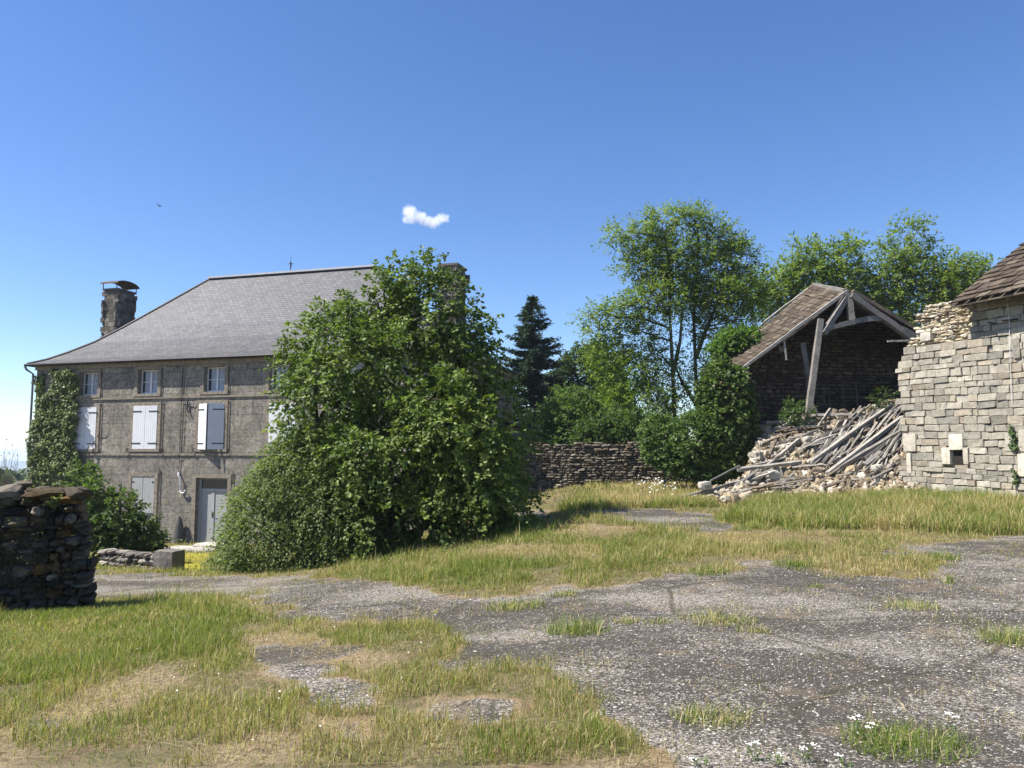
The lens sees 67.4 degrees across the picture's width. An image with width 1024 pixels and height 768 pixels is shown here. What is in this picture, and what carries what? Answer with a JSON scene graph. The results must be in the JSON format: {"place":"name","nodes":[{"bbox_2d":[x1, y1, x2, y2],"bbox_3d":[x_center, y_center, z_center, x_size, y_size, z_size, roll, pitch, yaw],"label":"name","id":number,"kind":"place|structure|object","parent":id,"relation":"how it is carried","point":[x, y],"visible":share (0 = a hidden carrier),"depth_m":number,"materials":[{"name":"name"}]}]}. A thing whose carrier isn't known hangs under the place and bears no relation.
{"place":"outdoors","nodes":[
{"label":"outdoors","id":0,"kind":"place"},
{"bbox_2d":[0,461,26,470],"bbox_3d":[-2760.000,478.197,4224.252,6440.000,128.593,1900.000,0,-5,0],"label":"hills","id":1,"kind":"structure","parent":0,"point":[21,465],"depth_m":3840.36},
{"bbox_2d":[0,487,1023,767],"bbox_3d":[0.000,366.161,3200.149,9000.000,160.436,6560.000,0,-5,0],"label":"ground","id":2,"kind":"structure","parent":0,"point":[820,733],"depth_m":5.74,"materials":[{"name":"gravel"}]},
{"bbox_2d":[0,439,22,507],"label":"bare shrub","id":3,"kind":"object","parent":2,"relation":"on","point":[8,471],"visible":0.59,"depth_m":25.98,"materials":[{"name":"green plant"}]},
{"bbox_2d":[0,468,29,486],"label":"woodland","id":4,"kind":"object","parent":2,"relation":"on","point":[20,474],"visible":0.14,"depth_m":121.24,"materials":[{"name":"green plant"}]},
{"bbox_2d":[0,480,97,610],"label":"dry stone wall","id":5,"kind":"structure","parent":2,"relation":"on","point":[54,539],"depth_m":10.29,"materials":[{"name":"stone"}]},
{"bbox_2d":[0,517,82,608],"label":"wall weeds","id":6,"kind":"object","parent":5,"relation":"attached to","point":[29,559],"depth_m":10.10,"materials":[{"name":"green plant"}]},
{"bbox_2d":[44,494,62,509],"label":"wall fern","id":7,"kind":"object","parent":5,"relation":"attached to","point":[51,505],"depth_m":10.30,"materials":[{"name":"green plant"}]},
{"bbox_2d":[55,459,181,560],"bbox_3d":[-10.434,3.552,20.305,3.376,3.138,1.974,0,-5,0],"label":"round bush","id":8,"kind":"object","parent":2,"relation":"on","point":[108,532],"visible":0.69,"depth_m":20.05,"materials":[{"name":"green plant"}]},
{"bbox_2d":[97,548,153,569],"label":"garden wall","id":9,"kind":"structure","parent":2,"relation":"on","point":[113,557],"depth_m":18.52,"materials":[{"name":"stone"}]},
{"bbox_2d":[153,548,184,569],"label":"stone block","id":10,"kind":"structure","parent":2,"relation":"on","point":[168,558],"depth_m":17.75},
{"bbox_2d":[172,516,183,543],"bbox_3d":[-14.201,6.323,32.702,0.480,1.420,0.365,0,-5,0],"label":"guard stone","id":11,"kind":"object","parent":2,"relation":"on","point":[178,533],"visible":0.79,"depth_m":32.59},
{"bbox_2d":[165,542,242,551],"bbox_3d":[-10.756,5.691,26.645,2.670,0.303,1.454,-1,-5,13],"label":"door step","id":12,"kind":"object","parent":2,"relation":"on","point":[197,547],"depth_m":26.50,"materials":[{"name":"stone"}]},
{"bbox_2d":[24,262,522,544],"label":"stone house","id":13,"kind":"structure","parent":2,"relation":"on","point":[171,389],"depth_m":34.07,"materials":[{"name":"stone"}]},
{"bbox_2d":[24,367,107,505],"bbox_3d":[-20.250,3.146,34.738,4.370,7.911,0.817,-2,-5,16],"label":"climbing creeper","id":14,"kind":"object","parent":13,"relation":"attached to","point":[60,458],"visible":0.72,"depth_m":34.86,"materials":[{"name":"green plant"}]},
{"bbox_2d":[83,372,97,394],"bbox_3d":[-19.175,0.003,35.155,0.978,1.060,0.333,0,-5,0],"label":"window frame","id":15,"kind":"structure","parent":13,"relation":"in","point":[90,379],"depth_m":35.18,"materials":[{"name":"white paint"}]},
{"bbox_2d":[141,370,157,393],"bbox_3d":[-16.070,-0.086,34.269,1.035,1.080,0.350,0,-5,0],"label":"window frame","id":16,"kind":"structure","parent":13,"relation":"in","point":[149,378],"depth_m":34.29,"materials":[{"name":"white paint"}]},
{"bbox_2d":[200,491,212,541],"bbox_3d":[-13.092,5.669,32.890,0.510,2.170,0.040,-1,-5,16],"label":"door leaf","id":17,"kind":"structure","parent":13,"relation":"in","point":[206,495],"depth_m":32.87,"materials":[{"name":"white paint"}]},
{"bbox_2d":[207,367,224,391],"bbox_3d":[-12.753,-0.190,33.323,1.016,1.080,0.344,0,-5,0],"label":"window frame","id":18,"kind":"structure","parent":13,"relation":"in","point":[216,375],"depth_m":33.34,"materials":[{"name":"white paint"}]},
{"bbox_2d":[210,491,226,541],"bbox_3d":[-12.448,5.649,32.658,0.843,2.170,0.132,-1,-5,16],"label":"door leaf","id":19,"kind":"structure","parent":13,"relation":"in","point":[216,497],"depth_m":32.72,"materials":[{"name":"white paint"}]},
{"bbox_2d":[272,365,289,389],"bbox_3d":[-9.653,-0.269,32.438,1.026,1.080,0.347,0,-5,0],"label":"window frame","id":20,"kind":"structure","parent":13,"relation":"in","point":[278,370],"depth_m":32.52,"materials":[{"name":"white paint"}]},
{"bbox_2d":[345,363,363,381],"bbox_3d":[-6.411,-0.352,31.506,1.000,1.080,0.072,-1,-5,16],"label":"window frame","id":21,"kind":"structure","parent":13,"relation":"in","point":[359,364],"depth_m":31.51,"materials":[{"name":"white paint"}]},
{"bbox_2d":[190,427,392,573],"bbox_3d":[-4.842,3.163,17.245,4.531,4.451,3.271,0,-5,0],"label":"weeping shrub","id":22,"kind":"object","parent":2,"relation":"on","point":[239,529],"visible":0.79,"depth_m":16.61,"materials":[{"name":"green plant"}]},
{"bbox_2d":[257,245,554,567],"bbox_3d":[-2.550,0.976,18.176,7.327,8.807,5.859,0,-5,0],"label":"lime tree","id":23,"kind":"object","parent":2,"relation":"on","point":[433,497],"visible":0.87,"depth_m":17.26,"materials":[{"name":"green plant"}]},
{"bbox_2d":[0,524,1023,767],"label":"dry straw","id":24,"kind":"object","parent":2,"relation":"on","point":[347,653],"visible":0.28,"depth_m":6.16,"materials":[{"name":"beige plant"}]},
{"bbox_2d":[487,413,537,443],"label":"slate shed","id":25,"kind":"structure","parent":2,"relation":"on","point":[514,432],"depth_m":34.14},
{"bbox_2d":[479,593,547,612],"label":"grass tuft","id":26,"kind":"object","parent":2,"relation":"on","point":[515,605],"visible":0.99,"depth_m":8.29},
{"bbox_2d":[495,295,591,443],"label":"conifer tree","id":27,"kind":"object","parent":2,"relation":"on","point":[531,365],"visible":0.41,"depth_m":46.83,"materials":[{"name":"green plant"}]},
{"bbox_2d":[540,586,578,597],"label":"grass tuft","id":28,"kind":"object","parent":2,"relation":"on","point":[563,594],"visible":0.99,"depth_m":8.85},
{"bbox_2d":[529,379,624,443],"bbox_3d":[3.052,2.150,34.922,4.802,4.667,3.717,0,-5,0],"label":"lilac bush","id":29,"kind":"object","parent":2,"relation":"on","point":[560,428],"visible":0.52,"depth_m":34.27,"materials":[{"name":"green plant"}]},
{"bbox_2d":[538,610,626,636],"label":"grass tuft","id":30,"kind":"object","parent":2,"relation":"on","point":[575,627],"visible":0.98,"depth_m":6.81,"materials":[{"name":"plant"}]},
{"bbox_2d":[470,441,704,514],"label":"yard wall","id":31,"kind":"structure","parent":2,"relation":"on","point":[562,465],"depth_m":30.41,"materials":[{"name":"stone"}]},
{"bbox_2d":[546,340,640,420],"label":"oak tree","id":32,"kind":"object","parent":2,"relation":"on","point":[569,368],"visible":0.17,"depth_m":49.01,"materials":[{"name":"green plant"}]},
{"bbox_2d":[562,402,667,443],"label":"hazel bush","id":33,"kind":"object","parent":2,"relation":"on","point":[605,424],"visible":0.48,"depth_m":32.45,"materials":[{"name":"green plant"}]},
{"bbox_2d":[612,614,641,623],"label":"grass tuft","id":34,"kind":"object","parent":2,"relation":"on","point":[625,621],"visible":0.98,"depth_m":7.21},
{"bbox_2d":[568,329,691,439],"bbox_3d":[5.614,1.007,36.121,5.787,7.140,4.362,-2,-5,17],"label":"acacia sapling","id":35,"kind":"object","parent":2,"relation":"on","point":[613,389],"visible":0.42,"depth_m":35.58,"materials":[{"name":"green plant"}]},
{"bbox_2d":[564,199,718,416],"bbox_3d":[6.341,-2.189,36.213,7.774,13.440,4.470,0,-5,0],"label":"robinia tree","id":36,"kind":"object","parent":2,"relation":"on","point":[666,275],"visible":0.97,"depth_m":36.14,"materials":[{"name":"green plant"}]},
{"bbox_2d":[638,475,678,492],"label":"daisies","id":37,"kind":"object","parent":2,"relation":"on","point":[659,483],"visible":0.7,"depth_m":24.43,"materials":[{"name":"white plant"}]},
{"bbox_2d":[643,616,676,624],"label":"grass tuft","id":38,"kind":"object","parent":2,"relation":"on","point":[665,621],"visible":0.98,"depth_m":7.12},
{"bbox_2d":[634,411,692,487],"bbox_3d":[5.240,2.318,26.486,2.024,2.806,2.185,0,-5,0],"label":"laurel bush","id":39,"kind":"object","parent":2,"relation":"on","point":[653,427],"visible":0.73,"depth_m":26.19,"materials":[{"name":"green plant"}]},
{"bbox_2d":[687,756,709,767],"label":"yarrow plant","id":40,"kind":"object","parent":2,"relation":"on","point":[696,759],"visible":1,"depth_m":3.87,"materials":[{"name":"white plant"}]},
{"bbox_2d":[656,405,745,487],"bbox_3d":[6.376,2.154,25.907,3.078,3.044,2.492,0,-5,0],"label":"laurel bush","id":41,"kind":"object","parent":2,"relation":"on","point":[699,462],"visible":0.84,"depth_m":25.23,"materials":[{"name":"green plant"}]},
{"bbox_2d":[654,700,753,730],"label":"grass tuft","id":42,"kind":"object","parent":2,"relation":"on","point":[721,712],"visible":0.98,"depth_m":4.52,"materials":[{"name":"plant"}]},
{"bbox_2d":[684,561,732,575],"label":"grass tuft","id":43,"kind":"object","parent":2,"relation":"on","point":[704,571],"visible":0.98,"depth_m":9.75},
{"bbox_2d":[668,605,760,627],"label":"grass tuft","id":44,"kind":"object","parent":2,"relation":"on","point":[716,619],"visible":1,"depth_m":7.13,"materials":[{"name":"plant"}]},
{"bbox_2d":[657,197,781,440],"bbox_3d":[9.933,-2.356,36.726,5.829,13.788,3.889,-1,-5,13],"label":"robinia tree","id":45,"kind":"object","parent":2,"relation":"on","point":[730,281],"visible":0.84,"depth_m":36.70,"materials":[{"name":"green plant"}]},
{"bbox_2d":[744,740,761,760],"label":"yarrow plant","id":46,"kind":"object","parent":2,"relation":"on","point":[755,750],"visible":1,"depth_m":3.95,"materials":[{"name":"white plant"}]},
{"bbox_2d":[736,623,773,634],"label":"grass tuft","id":47,"kind":"object","parent":2,"relation":"on","point":[750,630],"visible":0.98,"depth_m":6.71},
{"bbox_2d":[766,752,783,763],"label":"yarrow plant","id":48,"kind":"object","parent":2,"relation":"on","point":[780,760],"visible":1,"depth_m":3.91,"materials":[{"name":"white plant"}]},
{"bbox_2d":[737,231,853,329],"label":"robinia tree","id":49,"kind":"object","parent":2,"relation":"on","point":[796,268],"visible":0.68,"depth_m":43.54,"materials":[{"name":"green plant"}]},
{"bbox_2d":[766,555,825,569],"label":"grass tuft","id":50,"kind":"object","parent":2,"relation":"on","point":[798,563],"visible":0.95,"depth_m":10.21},
{"bbox_2d":[689,399,922,502],"bbox_3d":[10.282,2.208,24.673,11.138,3.923,7.256,0,-5,0],"label":"rubble","id":51,"kind":"object","parent":2,"relation":"on","point":[759,453],"visible":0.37,"depth_m":22.91,"materials":[{"name":"stone"}]},
{"bbox_2d":[697,481,711,489],"bbox_3d":[5.384,2.832,21.433,0.346,0.250,0.261,1,-5,-10],"label":"fallen stone","id":52,"kind":"object","parent":51,"relation":"on","point":[704,485],"visible":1,"depth_m":21.33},
{"bbox_2d":[682,481,737,496],"bbox_3d":[5.597,2.975,21.669,2.100,0.442,0.089,2,-6,-25],"label":"fallen timber","id":53,"kind":"object","parent":51,"relation":"on","point":[713,488],"visible":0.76,"depth_m":21.67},
{"bbox_2d":[709,465,740,481],"bbox_3d":[6.098,2.554,21.959,1.163,0.472,0.079,3,-6,-28],"label":"fallen timber","id":54,"kind":"object","parent":51,"relation":"on","point":[726,472],"visible":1,"depth_m":21.93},
{"bbox_2d":[734,469,758,484],"bbox_3d":[6.760,2.696,22.130,0.903,0.510,0.094,2,-6,-24],"label":"broken batten","id":55,"kind":"object","parent":51,"relation":"on","point":[748,476],"visible":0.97,"depth_m":22.14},
{"bbox_2d":[748,470,773,480],"bbox_3d":[7.185,2.670,22.219,0.884,0.344,0.087,1,-5,-9],"label":"broken batten","id":56,"kind":"object","parent":51,"relation":"on","point":[759,476],"visible":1,"depth_m":22.21,"materials":[{"name":"wood"}]},
{"bbox_2d":[750,482,773,488],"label":"broken batten","id":57,"kind":"object","parent":51,"relation":"on","point":[763,485],"visible":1,"depth_m":21.57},
{"bbox_2d":[737,460,801,471],"bbox_3d":[7.666,2.427,22.791,2.510,0.342,0.164,3,-6,-27],"label":"fallen timber","id":58,"kind":"object","parent":51,"relation":"on","point":[766,466],"visible":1,"depth_m":22.70,"materials":[{"name":"wood"}]},
{"bbox_2d":[755,456,785,464],"bbox_3d":[7.912,2.343,23.470,1.060,0.287,0.080,1,-5,-16],"label":"broken batten","id":59,"kind":"object","parent":51,"relation":"on","point":[777,459],"visible":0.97,"depth_m":23.43,"materials":[{"name":"wood"}]},
{"bbox_2d":[764,470,780,478],"bbox_3d":[7.605,2.649,22.456,0.404,0.268,0.328,1,-5,-12],"label":"fallen stone","id":60,"kind":"object","parent":51,"relation":"on","point":[776,474],"visible":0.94,"depth_m":22.32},
{"bbox_2d":[768,436,776,454],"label":"fallen timber","id":61,"kind":"object","parent":51,"relation":"on","point":[772,447],"visible":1,"depth_m":24.36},
{"bbox_2d":[760,438,800,471],"bbox_3d":[8.303,2.193,23.784,2.519,1.091,0.130,5,-7,-42],"label":"fallen timber","id":62,"kind":"object","parent":51,"relation":"on","point":[788,447],"visible":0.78,"depth_m":23.98,"materials":[{"name":"wood"}]},
{"bbox_2d":[773,484,800,488],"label":"broken batten","id":63,"kind":"object","parent":51,"relation":"on","point":[786,486],"visible":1,"depth_m":21.82,"materials":[{"name":"wood"}]},
{"bbox_2d":[765,420,816,423],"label":"fallen timber","id":64,"kind":"object","parent":51,"relation":"on","point":[778,422],"visible":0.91,"depth_m":25.58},
{"bbox_2d":[773,395,817,428],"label":"elder shoot","id":65,"kind":"object","parent":51,"relation":"on","point":[794,418],"visible":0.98,"depth_m":25.49,"materials":[{"name":"green plant"}]},
{"bbox_2d":[774,425,819,428],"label":"fallen timber","id":66,"kind":"object","parent":51,"relation":"on","point":[783,427],"visible":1,"depth_m":25.30,"materials":[{"name":"wood"}]},
{"bbox_2d":[782,478,811,482],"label":"broken batten","id":67,"kind":"object","parent":51,"relation":"on","point":[800,480],"visible":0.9,"depth_m":22.01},
{"bbox_2d":[783,428,814,435],"bbox_3d":[9.420,1.555,25.198,1.229,0.294,0.070,1,-5,-16],"label":"broken batten","id":68,"kind":"object","parent":51,"relation":"on","point":[797,431],"visible":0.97,"depth_m":25.15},
{"bbox_2d":[784,425,824,431],"bbox_3d":[9.587,1.463,25.202,1.309,0.220,0.100,0,-5,3],"label":"broken batten","id":69,"kind":"object","parent":51,"relation":"on","point":[803,428],"visible":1,"depth_m":25.18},
{"bbox_2d":[802,436,811,442],"bbox_3d":[9.275,1.746,24.139,0.267,0.231,0.231,0,-5,0],"label":"fallen stone","id":70,"kind":"object","parent":51,"relation":"on","point":[806,439],"visible":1,"depth_m":24.06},
{"bbox_2d":[792,463,823,468],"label":"broken batten","id":71,"kind":"object","parent":51,"relation":"on","point":[802,466],"visible":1,"depth_m":23.07,"materials":[{"name":"grey wood"}]},
{"bbox_2d":[796,439,819,451],"bbox_3d":[9.252,1.933,24.036,0.760,0.407,0.070,0,-5,0],"label":"broken batten","id":72,"kind":"object","parent":51,"relation":"on","point":[807,445],"visible":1,"depth_m":24.02,"materials":[{"name":"grey wood"}]},
{"bbox_2d":[817,408,830,425],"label":"fallen timber","id":73,"kind":"object","parent":51,"relation":"on","point":[824,416],"visible":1,"depth_m":25.49,"materials":[{"name":"grey wood"}]},
{"bbox_2d":[815,468,839,483],"bbox_3d":[9.086,2.643,22.084,0.783,0.486,0.065,1,-5,-9],"label":"broken batten","id":74,"kind":"object","parent":51,"relation":"on","point":[828,475],"visible":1,"depth_m":22.07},
{"bbox_2d":[821,425,845,436],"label":"fallen timber","id":75,"kind":"object","parent":51,"relation":"on","point":[829,432],"visible":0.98,"depth_m":24.85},
{"bbox_2d":[823,479,847,488],"bbox_3d":[9.227,2.846,21.908,0.955,0.287,0.099,2,-5,-22],"label":"broken batten","id":76,"kind":"object","parent":51,"relation":"on","point":[832,484],"visible":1,"depth_m":21.85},
{"bbox_2d":[811,413,860,416],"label":"fallen timber","id":77,"kind":"object","parent":51,"relation":"on","point":[831,414],"visible":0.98,"depth_m":25.66,"materials":[{"name":"grey wood"}]},
{"bbox_2d":[827,442,847,464],"bbox_3d":[10.103,2.098,23.745,0.084,0.788,1.867,-5,-7,42],"label":"fallen lath","id":78,"kind":"object","parent":51,"relation":"on","point":[836,454],"visible":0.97,"depth_m":23.59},
{"bbox_2d":[809,402,894,462],"bbox_3d":[10.950,1.508,24.599,4.457,2.008,0.139,3,-6,-32],"label":"fallen timber","id":79,"kind":"object","parent":51,"relation":"on","point":[845,436],"visible":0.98,"depth_m":24.39,"materials":[{"name":"grey wood"}]},
{"bbox_2d":[825,415,904,474],"bbox_3d":[11.022,1.861,23.847,4.230,1.892,0.199,3,-6,-34],"label":"fallen timber","id":80,"kind":"object","parent":51,"relation":"on","point":[872,439],"visible":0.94,"depth_m":23.75,"materials":[{"name":"grey wood"}]},
{"bbox_2d":[833,428,903,473],"bbox_3d":[11.003,2.012,23.590,3.565,1.432,0.160,3,-6,-29],"label":"fallen timber","id":81,"kind":"object","parent":80,"relation":"on","point":[864,452],"visible":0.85,"depth_m":23.41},
{"bbox_2d":[863,450,882,466],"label":"fallen timber","id":82,"kind":"object","parent":51,"relation":"on","point":[873,457],"visible":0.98,"depth_m":23.12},
{"bbox_2d":[863,452,883,472],"bbox_3d":[10.818,2.341,22.949,1.255,0.597,0.050,4,-6,-38],"label":"fallen lath","id":83,"kind":"object","parent":51,"relation":"on","point":[869,466],"visible":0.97,"depth_m":22.90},
{"bbox_2d":[870,464,883,470],"bbox_3d":[10.688,2.451,22.465,0.310,0.212,0.293,1,-5,-12],"label":"fallen stone","id":84,"kind":"object","parent":51,"relation":"on","point":[876,467],"visible":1,"depth_m":22.37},
{"bbox_2d":[863,433,901,459],"bbox_3d":[11.620,1.843,23.900,2.248,1.071,0.158,3,-6,-31],"label":"fallen timber","id":85,"kind":"object","parent":51,"relation":"on","point":[874,451],"visible":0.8,"depth_m":23.57,"materials":[{"name":"grey wood"}]},
{"bbox_2d":[872,467,893,478],"bbox_3d":[10.733,2.577,22.222,0.920,0.322,0.086,3,-6,-30],"label":"fallen lath","id":86,"kind":"object","parent":51,"relation":"on","point":[883,472],"visible":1,"depth_m":22.21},
{"bbox_2d":[868,386,898,411],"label":"bramble shoot","id":87,"kind":"object","parent":51,"relation":"on","point":[882,401],"visible":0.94,"depth_m":25.78,"materials":[{"name":"green plant"}]},
{"bbox_2d":[876,410,892,429],"bbox_3d":[12.178,1.157,25.098,1.129,0.704,0.088,4,-6,-38],"label":"fallen lath","id":88,"kind":"object","parent":51,"relation":"on","point":[883,420],"visible":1,"depth_m":25.06,"materials":[{"name":"wood"}]},
{"bbox_2d":[880,432,900,460],"bbox_3d":[11.641,1.913,23.595,1.693,0.921,0.084,5,-7,-44],"label":"fallen lath","id":89,"kind":"object","parent":51,"relation":"on","point":[895,439],"visible":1,"depth_m":23.66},
{"bbox_2d":[795,742,819,762],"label":"yarrow plant","id":90,"kind":"object","parent":2,"relation":"on","point":[805,755],"visible":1,"depth_m":3.94,"materials":[{"name":"white plant"}]},
{"bbox_2d":[718,283,919,466],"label":"ruined barn","id":91,"kind":"structure","parent":2,"relation":"on","point":[824,348],"depth_m":29.16,"materials":[{"name":"stone"}]},
{"bbox_2d":[689,356,766,484],"bbox_3d":[7.293,1.487,26.000,2.404,4.928,2.454,4,-6,-37],"label":"ivy","id":92,"kind":"object","parent":91,"relation":"attached to","point":[718,401],"visible":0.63,"depth_m":25.33,"materials":[{"name":"green plant"}]},
{"bbox_2d":[701,323,766,367],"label":"roof vine","id":93,"kind":"object","parent":91,"relation":"on","point":[730,340],"visible":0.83,"depth_m":27.94,"materials":[{"name":"green plant"}]},
{"bbox_2d":[834,753,852,767],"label":"yarrow plant","id":94,"kind":"object","parent":2,"relation":"on","point":[842,763],"visible":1,"depth_m":3.88,"materials":[{"name":"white plant"}]},
{"bbox_2d":[798,226,905,318],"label":"robinia tree","id":95,"kind":"object","parent":2,"relation":"on","point":[857,270],"visible":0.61,"depth_m":43.52,"materials":[{"name":"green plant"}]},
{"bbox_2d":[845,714,861,736],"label":"yarrow plant","id":96,"kind":"object","parent":2,"relation":"on","point":[858,715],"visible":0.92,"depth_m":4.26,"materials":[{"name":"white plant"}]},
{"bbox_2d":[864,722,879,742],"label":"yarrow plant","id":97,"kind":"object","parent":2,"relation":"on","point":[871,736],"visible":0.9,"depth_m":4.16,"materials":[{"name":"white plant"}]},
{"bbox_2d":[852,207,961,326],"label":"robinia tree","id":98,"kind":"object","parent":2,"relation":"on","point":[902,268],"visible":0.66,"depth_m":43.74,"materials":[{"name":"green plant"}]},
{"bbox_2d":[829,711,989,765],"bbox_3d":[2.157,1.897,4.134,0.858,0.140,0.827,0,-5,0],"label":"grass tuft","id":99,"kind":"object","parent":2,"relation":"on","point":[904,742],"visible":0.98,"depth_m":4.11,"materials":[{"name":"plant"}]},
{"bbox_2d":[882,594,956,611],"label":"grass tuft","id":100,"kind":"object","parent":2,"relation":"on","point":[912,605],"visible":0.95,"depth_m":7.71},
{"bbox_2d":[921,548,962,560],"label":"grass tuft","id":101,"kind":"object","parent":2,"relation":"on","point":[948,555],"visible":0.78,"depth_m":10.84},
{"bbox_2d":[938,573,955,583],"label":"grass tuft","id":102,"kind":"object","parent":2,"relation":"on","point":[951,580],"visible":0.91,"depth_m":9.10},
{"bbox_2d":[940,711,959,736],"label":"yarrow plant","id":103,"kind":"object","parent":2,"relation":"on","point":[952,726],"visible":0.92,"depth_m":4.26,"materials":[{"name":"white plant"}]},
{"bbox_2d":[903,244,1005,326],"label":"robinia tree","id":104,"kind":"object","parent":2,"relation":"on","point":[961,273],"visible":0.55,"depth_m":43.10,"materials":[{"name":"green plant"}]},
{"bbox_2d":[895,242,1023,496],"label":"stone barn","id":105,"kind":"structure","parent":2,"relation":"on","point":[960,370],"depth_m":20.09,"materials":[{"name":"stone"}]},
{"bbox_2d":[1008,424,1018,490],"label":"ivy","id":106,"kind":"object","parent":105,"relation":"attached to","point":[1013,446],"visible":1,"depth_m":18.79,"materials":[{"name":"green plant"}]},
{"bbox_2d":[963,619,1023,648],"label":"grass tuft","id":107,"kind":"object","parent":2,"relation":"on","point":[1018,639],"visible":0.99,"depth_m":6.35,"materials":[{"name":"plant"}]},
{"bbox_2d":[0,478,1023,767],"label":"grass","id":108,"kind":"structure","parent":0,"point":[34,654],"depth_m":8.08,"materials":[{"name":"plant"}]},
{"bbox_2d":[0,0,1023,460],"label":"sky","id":109,"kind":"structure","parent":0,"point":[501,137],"materials":[{"name":"blue"}]},
{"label":"fallen lath","id":110,"kind":"object","parent":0,"visible":0},
{"bbox_2d":[841,412,867,453],"bbox_3d":[11.014,1.544,24.646,0.051,1.381,2.455,-5,-7,43],"label":"fallen lath","id":111,"kind":"object","parent":110,"relation":"on","point":[853,435],"visible":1,"depth_m":24.35,"materials":[{"name":"wood"}]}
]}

